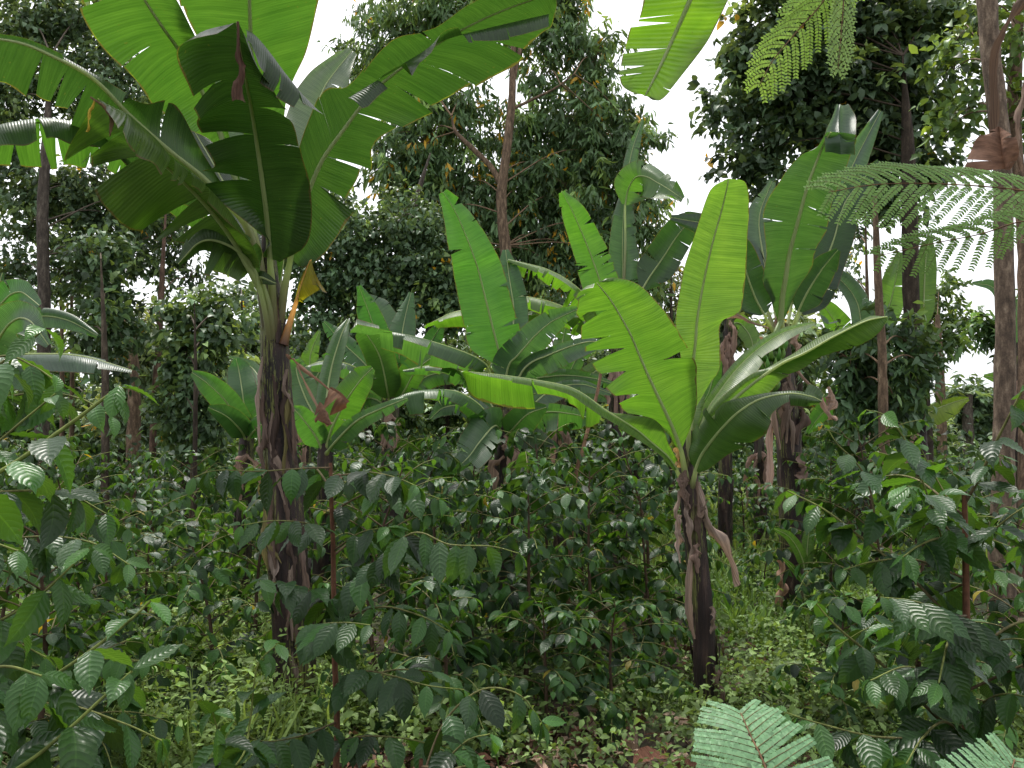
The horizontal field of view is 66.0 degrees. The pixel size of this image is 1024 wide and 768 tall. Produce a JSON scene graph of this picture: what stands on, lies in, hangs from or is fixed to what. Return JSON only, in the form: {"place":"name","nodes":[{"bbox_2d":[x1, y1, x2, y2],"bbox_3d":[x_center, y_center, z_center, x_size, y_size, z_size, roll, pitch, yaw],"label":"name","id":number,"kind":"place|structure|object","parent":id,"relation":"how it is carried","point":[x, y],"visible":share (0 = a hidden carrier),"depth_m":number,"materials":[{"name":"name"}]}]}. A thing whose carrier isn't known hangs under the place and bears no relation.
{"place":"outdoors","nodes":[
{"label":"outdoors","id":0,"kind":"place"},
{"bbox_2d":[0,0,1023,438],"label":"sky","id":1,"kind":"structure","parent":0,"point":[684,165],"materials":[{"name":"white"}]},
{"bbox_2d":[1,445,1023,767],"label":"ground","id":2,"kind":"structure","parent":0,"point":[661,719],"depth_m":4.82,"materials":[{"name":"soil"}]},
{"bbox_2d":[0,328,91,477],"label":"background tree","id":3,"kind":"object","parent":2,"relation":"on","point":[78,384],"visible":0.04,"depth_m":16.25,"materials":[{"name":"green plant"}]},
{"bbox_2d":[0,434,92,604],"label":"coffee shrub","id":4,"kind":"object","parent":2,"relation":"on","point":[4,443],"visible":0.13,"depth_m":7.46,"materials":[{"name":"green plant"}]},
{"bbox_2d":[0,506,111,757],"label":"coffee shrub","id":5,"kind":"object","parent":2,"relation":"on","point":[33,580],"visible":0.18,"depth_m":4.12,"materials":[{"name":"green plant"}]},
{"bbox_2d":[0,273,131,395],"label":"banana plant","id":6,"kind":"object","parent":2,"relation":"on","point":[20,308],"visible":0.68,"depth_m":5.06,"materials":[{"name":"green plant"}]},
{"bbox_2d":[51,207,86,504],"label":"slender tree","id":7,"kind":"object","parent":2,"relation":"on","point":[72,385],"visible":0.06,"depth_m":13.51,"materials":[{"name":"brown plant"}]},
{"bbox_2d":[26,372,120,488],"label":"background tree","id":8,"kind":"object","parent":2,"relation":"on","point":[78,407],"visible":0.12,"depth_m":14.06,"materials":[{"name":"green plant"}]},
{"bbox_2d":[0,610,158,767],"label":"coffee shrub","id":9,"kind":"object","parent":2,"relation":"on","point":[65,642],"visible":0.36,"depth_m":3.41,"materials":[{"name":"green plant"}]},
{"bbox_2d":[0,324,182,767],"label":"coffee shrub","id":10,"kind":"object","parent":2,"relation":"on","point":[73,736],"visible":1,"depth_m":1.58,"materials":[{"name":"green plant"}]},
{"bbox_2d":[0,498,198,765],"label":"coffee shrub","id":11,"kind":"object","parent":2,"relation":"on","point":[117,669],"visible":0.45,"depth_m":3.37,"materials":[{"name":"green plant"}]},
{"bbox_2d":[0,452,202,644],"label":"coffee shrub","id":12,"kind":"object","parent":2,"relation":"on","point":[53,470],"visible":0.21,"depth_m":5.16,"materials":[{"name":"green plant"}]},
{"bbox_2d":[0,0,210,539],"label":"shade tree","id":13,"kind":"object","parent":2,"relation":"on","point":[43,192],"visible":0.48,"depth_m":12.40,"materials":[{"name":"green plant"}]},
{"bbox_2d":[52,219,166,515],"bbox_3d":[-5.531,0.128,10.619,1.383,4.650,1.205,-2,-4,21],"label":"slender tree","id":14,"kind":"object","parent":2,"relation":"on","point":[109,325],"visible":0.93,"depth_m":10.55,"materials":[{"name":"green plant"}]},
{"bbox_2d":[73,294,173,524],"bbox_3d":[-6.441,0.400,13.172,1.782,4.467,1.334,-1,-4,13],"label":"shade tree","id":15,"kind":"object","parent":2,"relation":"on","point":[135,421],"visible":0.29,"depth_m":12.88,"materials":[{"name":"green plant"}]},
{"bbox_2d":[33,509,247,717],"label":"coffee shrub","id":16,"kind":"object","parent":2,"relation":"on","point":[148,516],"visible":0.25,"depth_m":4.55,"materials":[{"name":"green plant"}]},
{"bbox_2d":[49,491,251,687],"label":"coffee shrub","id":17,"kind":"object","parent":2,"relation":"on","point":[150,621],"visible":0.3,"depth_m":5.31,"materials":[{"name":"green plant"}]},
{"bbox_2d":[94,458,214,572],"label":"coffee shrub","id":18,"kind":"object","parent":2,"relation":"on","point":[114,466],"visible":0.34,"depth_m":8.41,"materials":[{"name":"green plant"}]},
{"bbox_2d":[109,174,226,532],"bbox_3d":[-5.162,-0.300,11.674,1.842,5.647,1.347,0,-4,0],"label":"slender tree","id":19,"kind":"object","parent":2,"relation":"on","point":[167,243],"visible":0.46,"depth_m":11.62,"materials":[{"name":"green plant"}]},
{"bbox_2d":[94,334,260,517],"bbox_3d":[-6.253,0.696,14.813,3.242,4.105,1.982,0,-4,0],"label":"background tree","id":20,"kind":"object","parent":2,"relation":"on","point":[255,358],"visible":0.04,"depth_m":14.38,"materials":[{"name":"green plant"}]},
{"bbox_2d":[108,444,266,620],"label":"coffee shrub","id":21,"kind":"object","parent":2,"relation":"on","point":[166,459],"visible":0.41,"depth_m":6.57,"materials":[{"name":"green plant"}]},
{"bbox_2d":[99,506,286,720],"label":"coffee shrub","id":22,"kind":"object","parent":2,"relation":"on","point":[201,564],"visible":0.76,"depth_m":4.36,"materials":[{"name":"green plant"}]},
{"bbox_2d":[138,271,259,547],"bbox_3d":[-3.987,0.461,10.103,1.575,3.908,1.286,0,-4,0],"label":"slender tree","id":23,"kind":"object","parent":2,"relation":"on","point":[201,337],"visible":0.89,"depth_m":9.98,"materials":[{"name":"green plant"}]},
{"bbox_2d":[191,356,261,621],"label":"banana plant","id":24,"kind":"object","parent":2,"relation":"on","point":[231,409],"visible":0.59,"depth_m":7.04,"materials":[{"name":"green plant"}]},
{"bbox_2d":[195,441,261,567],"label":"coffee shrub","id":25,"kind":"object","parent":2,"relation":"on","point":[202,500],"visible":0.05,"depth_m":9.11,"materials":[{"name":"green plant"}]},
{"bbox_2d":[191,639,288,767],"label":"coffee shrub","id":26,"kind":"object","parent":2,"relation":"on","point":[237,750],"visible":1,"depth_m":2.26,"materials":[{"name":"green plant"}]},
{"bbox_2d":[201,276,290,444],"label":"background tree","id":27,"kind":"object","parent":2,"relation":"on","point":[249,307],"visible":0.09,"depth_m":16.83,"materials":[{"name":"green plant"}]},
{"bbox_2d":[150,460,387,661],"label":"coffee shrub","id":28,"kind":"object","parent":2,"relation":"on","point":[254,507],"visible":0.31,"depth_m":5.60,"materials":[{"name":"green plant"}]},
{"bbox_2d":[0,0,556,734],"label":"banana plant","id":29,"kind":"object","parent":2,"relation":"on","point":[246,162],"visible":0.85,"depth_m":4.26,"materials":[{"name":"green plant"}]},
{"bbox_2d":[222,438,339,577],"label":"coffee shrub","id":30,"kind":"object","parent":2,"relation":"on","point":[256,555],"visible":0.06,"depth_m":7.77,"materials":[{"name":"green plant"}]},
{"bbox_2d":[290,330,331,548],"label":"banana plant","id":31,"kind":"object","parent":2,"relation":"on","point":[309,355],"visible":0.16,"depth_m":9.48,"materials":[{"name":"green plant"}]},
{"bbox_2d":[290,318,407,662],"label":"banana plant","id":32,"kind":"object","parent":2,"relation":"on","point":[354,387],"visible":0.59,"depth_m":5.86,"materials":[{"name":"green plant"}]},
{"bbox_2d":[186,463,526,767],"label":"coffee shrub","id":33,"kind":"object","parent":2,"relation":"on","point":[340,632],"visible":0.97,"depth_m":2.87,"materials":[{"name":"green plant"}]},
{"bbox_2d":[299,447,432,626],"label":"coffee shrub","id":34,"kind":"object","parent":2,"relation":"on","point":[365,454],"visible":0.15,"depth_m":6.17,"materials":[{"name":"green plant"}]},
{"bbox_2d":[248,454,497,712],"bbox_3d":[-0.819,1.237,4.978,1.659,1.586,1.253,4,-5,-41],"label":"coffee shrub","id":35,"kind":"object","parent":2,"relation":"on","point":[413,525],"visible":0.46,"depth_m":4.93,"materials":[{"name":"green plant"}]},
{"bbox_2d":[305,285,464,584],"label":"banana plant","id":36,"kind":"object","parent":2,"relation":"on","point":[391,380],"visible":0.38,"depth_m":8.62,"materials":[{"name":"green plant"}]},
{"bbox_2d":[283,153,487,416],"bbox_3d":[-2.069,-0.599,12.430,3.973,6.351,1.691,0,-4,0],"label":"shade tree","id":37,"kind":"object","parent":2,"relation":"on","point":[370,262],"visible":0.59,"depth_m":12.19,"materials":[{"name":"green plant"}]},
{"bbox_2d":[340,372,432,470],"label":"background tree","id":38,"kind":"object","parent":2,"relation":"on","point":[415,422],"visible":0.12,"depth_m":15.86,"materials":[{"name":"green plant"}]},
{"bbox_2d":[341,417,464,604],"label":"coffee shrub","id":39,"kind":"object","parent":2,"relation":"on","point":[387,431],"visible":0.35,"depth_m":7.39,"materials":[{"name":"green plant"}]},
{"bbox_2d":[354,571,514,750],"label":"coffee shrub","id":40,"kind":"object","parent":2,"relation":"on","point":[447,610],"visible":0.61,"depth_m":4.20,"materials":[{"name":"green plant"}]},
{"bbox_2d":[321,431,551,698],"bbox_3d":[-0.603,1.230,5.912,1.743,1.743,1.317,-4,-6,43],"label":"coffee shrub","id":41,"kind":"object","parent":2,"relation":"on","point":[439,455],"visible":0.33,"depth_m":5.82,"materials":[{"name":"green plant"}]},
{"bbox_2d":[404,332,486,458],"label":"background tree","id":42,"kind":"object","parent":2,"relation":"on","point":[437,424],"visible":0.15,"depth_m":16.62,"materials":[{"name":"green plant"}]},
{"bbox_2d":[381,477,581,681],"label":"coffee shrub","id":43,"kind":"object","parent":2,"relation":"on","point":[455,490],"visible":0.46,"depth_m":5.01,"materials":[{"name":"green plant"}]},
{"bbox_2d":[350,189,612,598],"bbox_3d":[-0.140,0.193,7.077,1.350,3.917,2.421,-3,-5,37],"label":"banana plant","id":44,"kind":"object","parent":2,"relation":"on","point":[492,302],"visible":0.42,"depth_m":7.40,"materials":[{"name":"green plant"}]},
{"bbox_2d":[430,426,544,548],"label":"coffee shrub","id":45,"kind":"object","parent":2,"relation":"on","point":[467,474],"visible":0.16,"depth_m":9.36,"materials":[{"name":"green plant"}]},
{"bbox_2d":[419,687,566,767],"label":"coffee shrub","id":46,"kind":"object","parent":2,"relation":"on","point":[455,732],"visible":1,"depth_m":2.39,"materials":[{"name":"green plant"}]},
{"bbox_2d":[0,418,991,575],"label":"distant thicket","id":47,"kind":"object","parent":2,"relation":"on","point":[80,479],"visible":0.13,"depth_m":11.28,"materials":[{"name":"green plant"}]},
{"bbox_2d":[9,372,988,476],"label":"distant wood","id":48,"kind":"object","parent":2,"relation":"on","point":[774,445],"depth_m":39.12,"materials":[{"name":"green plant"}]},
{"bbox_2d":[391,365,610,632],"bbox_3d":[-0.045,0.951,6.522,1.887,2.327,1.442,0,-4,0],"label":"banana plant","id":49,"kind":"object","parent":2,"relation":"on","point":[486,421],"visible":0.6,"depth_m":6.56,"materials":[{"name":"green plant"}]},
{"bbox_2d":[457,343,545,451],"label":"background tree","id":50,"kind":"object","parent":2,"relation":"on","point":[487,362],"visible":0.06,"depth_m":16.50,"materials":[{"name":"green plant"}]},
{"bbox_2d":[316,0,688,409],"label":"shade tree","id":51,"kind":"object","parent":2,"relation":"on","point":[535,174],"visible":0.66,"depth_m":15.08,"materials":[{"name":"green plant"}]},
{"bbox_2d":[0,479,1023,767],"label":"undergrowth","id":52,"kind":"object","parent":2,"relation":"on","point":[762,619],"visible":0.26,"depth_m":4.43,"materials":[{"name":"green plant"}]},
{"bbox_2d":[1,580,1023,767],"bbox_3d":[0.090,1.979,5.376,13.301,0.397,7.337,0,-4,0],"label":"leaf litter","id":53,"kind":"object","parent":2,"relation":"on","point":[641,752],"visible":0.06,"depth_m":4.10,"materials":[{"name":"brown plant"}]},
{"bbox_2d":[434,451,635,687],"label":"coffee shrub","id":54,"kind":"object","parent":2,"relation":"on","point":[508,599],"visible":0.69,"depth_m":4.94,"materials":[{"name":"green plant"}]},
{"bbox_2d":[460,596,632,762],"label":"coffee shrub","id":55,"kind":"object","parent":2,"relation":"on","point":[560,636],"visible":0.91,"depth_m":4.33,"materials":[{"name":"green plant"}]},
{"bbox_2d":[526,272,581,344],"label":"slender tree","id":56,"kind":"object","parent":2,"relation":"on","point":[560,300],"visible":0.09,"depth_m":13.09,"materials":[{"name":"green plant"}]},
{"bbox_2d":[424,119,697,569],"bbox_3d":[0.569,-0.499,8.710,3.198,5.529,1.311,0,-4,0],"label":"banana plant","id":57,"kind":"object","parent":2,"relation":"on","point":[666,248],"visible":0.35,"depth_m":8.77,"materials":[{"name":"green plant"}]},
{"bbox_2d":[466,422,655,646],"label":"coffee shrub","id":58,"kind":"object","parent":2,"relation":"on","point":[517,437],"visible":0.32,"depth_m":6.18,"materials":[{"name":"green plant"}]},
{"bbox_2d":[533,327,606,546],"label":"banana plant","id":59,"kind":"object","parent":2,"relation":"on","point":[564,336],"visible":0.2,"depth_m":9.51,"materials":[{"name":"green plant"}]},
{"bbox_2d":[539,345,610,448],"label":"background tree","id":60,"kind":"object","parent":2,"relation":"on","point":[601,356],"visible":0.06,"depth_m":17.20,"materials":[{"name":"green plant"}]},
{"bbox_2d":[566,373,601,625],"bbox_3d":[0.598,0.969,6.548,0.338,2.254,0.035,0,-4,0],"label":"stick","id":61,"kind":"object","parent":2,"relation":"on","point":[578,463],"visible":0.41,"depth_m":6.57,"materials":[{"name":"brown wood"}]},
{"bbox_2d":[516,423,666,614],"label":"coffee shrub","id":62,"kind":"object","parent":2,"relation":"on","point":[603,457],"visible":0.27,"depth_m":7.17,"materials":[{"name":"green plant"}]},
{"bbox_2d":[498,449,719,669],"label":"coffee shrub","id":63,"kind":"object","parent":2,"relation":"on","point":[559,467],"visible":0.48,"depth_m":5.53,"materials":[{"name":"green plant"}]},
{"bbox_2d":[584,348,653,506],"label":"background tree","id":64,"kind":"object","parent":2,"relation":"on","point":[603,420],"visible":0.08,"depth_m":15.82,"materials":[{"name":"green plant"}]},
{"bbox_2d":[550,592,694,756],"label":"coffee shrub","id":65,"kind":"object","parent":2,"relation":"on","point":[648,670],"visible":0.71,"depth_m":4.52,"materials":[{"name":"green plant"}]},
{"bbox_2d":[539,429,748,666],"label":"coffee shrub","id":66,"kind":"object","parent":2,"relation":"on","point":[666,478],"visible":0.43,"depth_m":6.39,"materials":[{"name":"green plant"}]},
{"bbox_2d":[576,487,734,678],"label":"coffee shrub","id":67,"kind":"object","parent":2,"relation":"on","point":[660,594],"visible":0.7,"depth_m":5.46,"materials":[{"name":"green plant"}]},
{"bbox_2d":[642,254,685,511],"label":"slender tree","id":68,"kind":"object","parent":2,"relation":"on","point":[671,299],"visible":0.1,"depth_m":15.41,"materials":[{"name":"green plant"}]},
{"bbox_2d":[619,0,727,100],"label":"banana plant","id":69,"kind":"object","parent":2,"relation":"on","point":[681,35],"visible":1,"depth_m":2.49,"materials":[{"name":"green plant"}]},
{"bbox_2d":[461,179,887,708],"bbox_3d":[0.913,0.427,4.712,2.530,3.157,1.017,1,-4,-9],"label":"banana plant","id":70,"kind":"object","parent":2,"relation":"on","point":[634,320],"visible":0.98,"depth_m":4.71,"materials":[{"name":"green plant"}]},
{"bbox_2d":[636,455,740,578],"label":"coffee shrub","id":71,"kind":"object","parent":2,"relation":"on","point":[713,499],"visible":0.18,"depth_m":8.54,"materials":[{"name":"green plant"}]},
{"bbox_2d":[674,314,759,561],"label":"banana plant","id":72,"kind":"object","parent":2,"relation":"on","point":[747,334],"visible":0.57,"depth_m":9.90,"materials":[{"name":"brown plant"}]},
{"bbox_2d":[668,309,776,456],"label":"background tree","id":73,"kind":"object","parent":2,"relation":"on","point":[740,347],"visible":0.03,"depth_m":15.00,"materials":[{"name":"green plant"}]},
{"bbox_2d":[707,468,778,553],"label":"coffee shrub","id":74,"kind":"object","parent":2,"relation":"on","point":[746,472],"visible":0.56,"depth_m":10.40,"materials":[{"name":"green plant"}]},
{"bbox_2d":[730,545,778,596],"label":"coffee shrub","id":75,"kind":"object","parent":2,"relation":"on","point":[748,571],"visible":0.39,"depth_m":7.89,"materials":[{"name":"green plant"}]},
{"bbox_2d":[743,407,770,547],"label":"banana plant","id":76,"kind":"object","parent":2,"relation":"on","point":[761,466],"visible":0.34,"depth_m":10.82,"materials":[{"name":"brown plant"}]},
{"bbox_2d":[691,699,835,767],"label":"feathery seedling","id":77,"kind":"object","parent":2,"relation":"on","point":[738,745],"visible":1,"depth_m":1.16,"materials":[{"name":"green plant"}]},
{"bbox_2d":[670,104,883,613],"bbox_3d":[2.686,-0.351,7.016,2.184,5.013,1.668,0,-4,0],"label":"banana plant","id":78,"kind":"object","parent":2,"relation":"on","point":[798,251],"visible":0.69,"depth_m":6.97,"materials":[{"name":"green plant"}]},
{"bbox_2d":[773,528,813,634],"bbox_3d":[2.271,1.597,6.335,0.408,1.015,0.068,2,-4,-25],"label":"banana sucker","id":79,"kind":"object","parent":2,"relation":"on","point":[803,550],"visible":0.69,"depth_m":6.37,"materials":[{"name":"green plant"}]},
{"bbox_2d":[759,308,843,453],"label":"background tree","id":80,"kind":"object","parent":2,"relation":"on","point":[806,336],"visible":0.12,"depth_m":14.97,"materials":[{"name":"green plant"}]},
{"bbox_2d":[737,448,912,654],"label":"coffee shrub","id":81,"kind":"object","parent":2,"relation":"on","point":[828,582],"visible":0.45,"depth_m":6.48,"materials":[{"name":"green plant"}]},
{"bbox_2d":[686,0,978,541],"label":"shade tree","id":82,"kind":"object","parent":2,"relation":"on","point":[882,75],"visible":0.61,"depth_m":10.10,"materials":[{"name":"green plant"}]},
{"bbox_2d":[766,589,900,744],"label":"coffee shrub","id":83,"kind":"object","parent":2,"relation":"on","point":[838,610],"visible":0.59,"depth_m":4.22,"materials":[{"name":"green plant"}]},
{"bbox_2d":[802,439,900,592],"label":"coffee shrub","id":84,"kind":"object","parent":2,"relation":"on","point":[813,450],"visible":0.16,"depth_m":8.48,"materials":[{"name":"green plant"}]},
{"bbox_2d":[828,210,875,472],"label":"slender tree","id":85,"kind":"object","parent":2,"relation":"on","point":[859,234],"visible":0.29,"depth_m":12.07,"materials":[{"name":"green plant"}]},
{"bbox_2d":[806,252,902,542],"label":"banana plant","id":86,"kind":"object","parent":2,"relation":"on","point":[851,289],"visible":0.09,"depth_m":10.68,"materials":[{"name":"green plant"}]},
{"bbox_2d":[796,196,964,553],"bbox_3d":[4.137,0.174,8.808,1.737,4.297,1.312,0,-4,0],"label":"sapling","id":87,"kind":"object","parent":2,"relation":"on","point":[870,374],"visible":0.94,"depth_m":8.64,"materials":[{"name":"green plant"}]},
{"bbox_2d":[764,419,1006,663],"bbox_3d":[2.784,1.177,5.890,1.642,1.831,1.313,-1,-4,11],"label":"coffee shrub","id":88,"kind":"object","parent":2,"relation":"on","point":[820,487],"visible":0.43,"depth_m":6.03,"materials":[{"name":"green plant"}]},
{"bbox_2d":[773,385,1023,767],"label":"coffee shrub","id":89,"kind":"object","parent":2,"relation":"on","point":[955,646],"visible":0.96,"depth_m":2.42,"materials":[{"name":"green plant"}]},
{"bbox_2d":[831,452,1012,668],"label":"coffee shrub","id":90,"kind":"object","parent":2,"relation":"on","point":[975,502],"visible":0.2,"depth_m":4.96,"materials":[{"name":"green plant"}]},
{"bbox_2d":[889,238,968,566],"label":"banana plant","id":91,"kind":"object","parent":2,"relation":"on","point":[927,285],"visible":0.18,"depth_m":9.59,"materials":[{"name":"green plant"}]},
{"bbox_2d":[842,454,1023,649],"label":"coffee shrub","id":92,"kind":"object","parent":2,"relation":"on","point":[1000,606],"visible":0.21,"depth_m":5.38,"materials":[{"name":"green plant"}]},
{"bbox_2d":[892,268,985,458],"bbox_3d":[11.111,0.046,20.722,2.630,6.236,1.649,0,-4,0],"label":"shade tree","id":93,"kind":"object","parent":2,"relation":"on","point":[938,319],"visible":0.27,"depth_m":20.51,"materials":[{"name":"green plant"}]},
{"bbox_2d":[902,403,979,460],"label":"background tree","id":94,"kind":"object","parent":2,"relation":"on","point":[949,426],"visible":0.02,"depth_m":24.47,"materials":[{"name":"green plant"}]},
{"bbox_2d":[879,490,1023,750],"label":"coffee shrub","id":95,"kind":"object","parent":2,"relation":"on","point":[1003,577],"visible":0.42,"depth_m":4.04,"materials":[{"name":"green plant"}]},
{"bbox_2d":[930,371,992,471],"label":"shade tree","id":96,"kind":"object","parent":2,"relation":"on","point":[978,405],"visible":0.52,"depth_m":27.02,"materials":[{"name":"green plant"}]},
{"bbox_2d":[908,0,1023,630],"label":"shade tree","id":97,"kind":"object","parent":2,"relation":"on","point":[989,15],"visible":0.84,"depth_m":7.30,"materials":[{"name":"green plant"}]},
{"bbox_2d":[935,733,1023,767],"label":"feathery seedling","id":98,"kind":"object","parent":2,"relation":"on","point":[1006,755],"visible":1,"depth_m":1.16,"materials":[{"name":"green plant"}]},
{"bbox_2d":[954,288,1017,363],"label":"shade tree","id":99,"kind":"object","parent":2,"relation":"on","point":[977,321],"visible":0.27,"depth_m":18.62,"materials":[{"name":"green plant"}]},
{"bbox_2d":[972,279,1017,546],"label":"banana plant","id":100,"kind":"object","parent":2,"relation":"on","point":[988,284],"visible":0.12,"depth_m":9.56,"materials":[{"name":"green plant"}]},
{"bbox_2d":[975,0,1023,616],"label":"shade tree","id":101,"kind":"object","parent":2,"relation":"on","point":[1020,329],"visible":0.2,"depth_m":7.67,"materials":[{"name":"brown plant"}]},
{"bbox_2d":[743,0,864,102],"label":"feathery branch","id":102,"kind":"object","parent":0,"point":[791,17],"visible":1,"depth_m":1.96,"materials":[{"name":"green plant"}]},
{"bbox_2d":[803,161,1023,277],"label":"feathery branch","id":103,"kind":"object","parent":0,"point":[858,169],"visible":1,"depth_m":1.75,"materials":[{"name":"green plant"}]},
{"bbox_2d":[961,0,1023,175],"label":"dead banana leaf","id":104,"kind":"object","parent":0,"point":[993,149],"visible":1,"depth_m":3.07,"materials":[{"name":"brown plant"}]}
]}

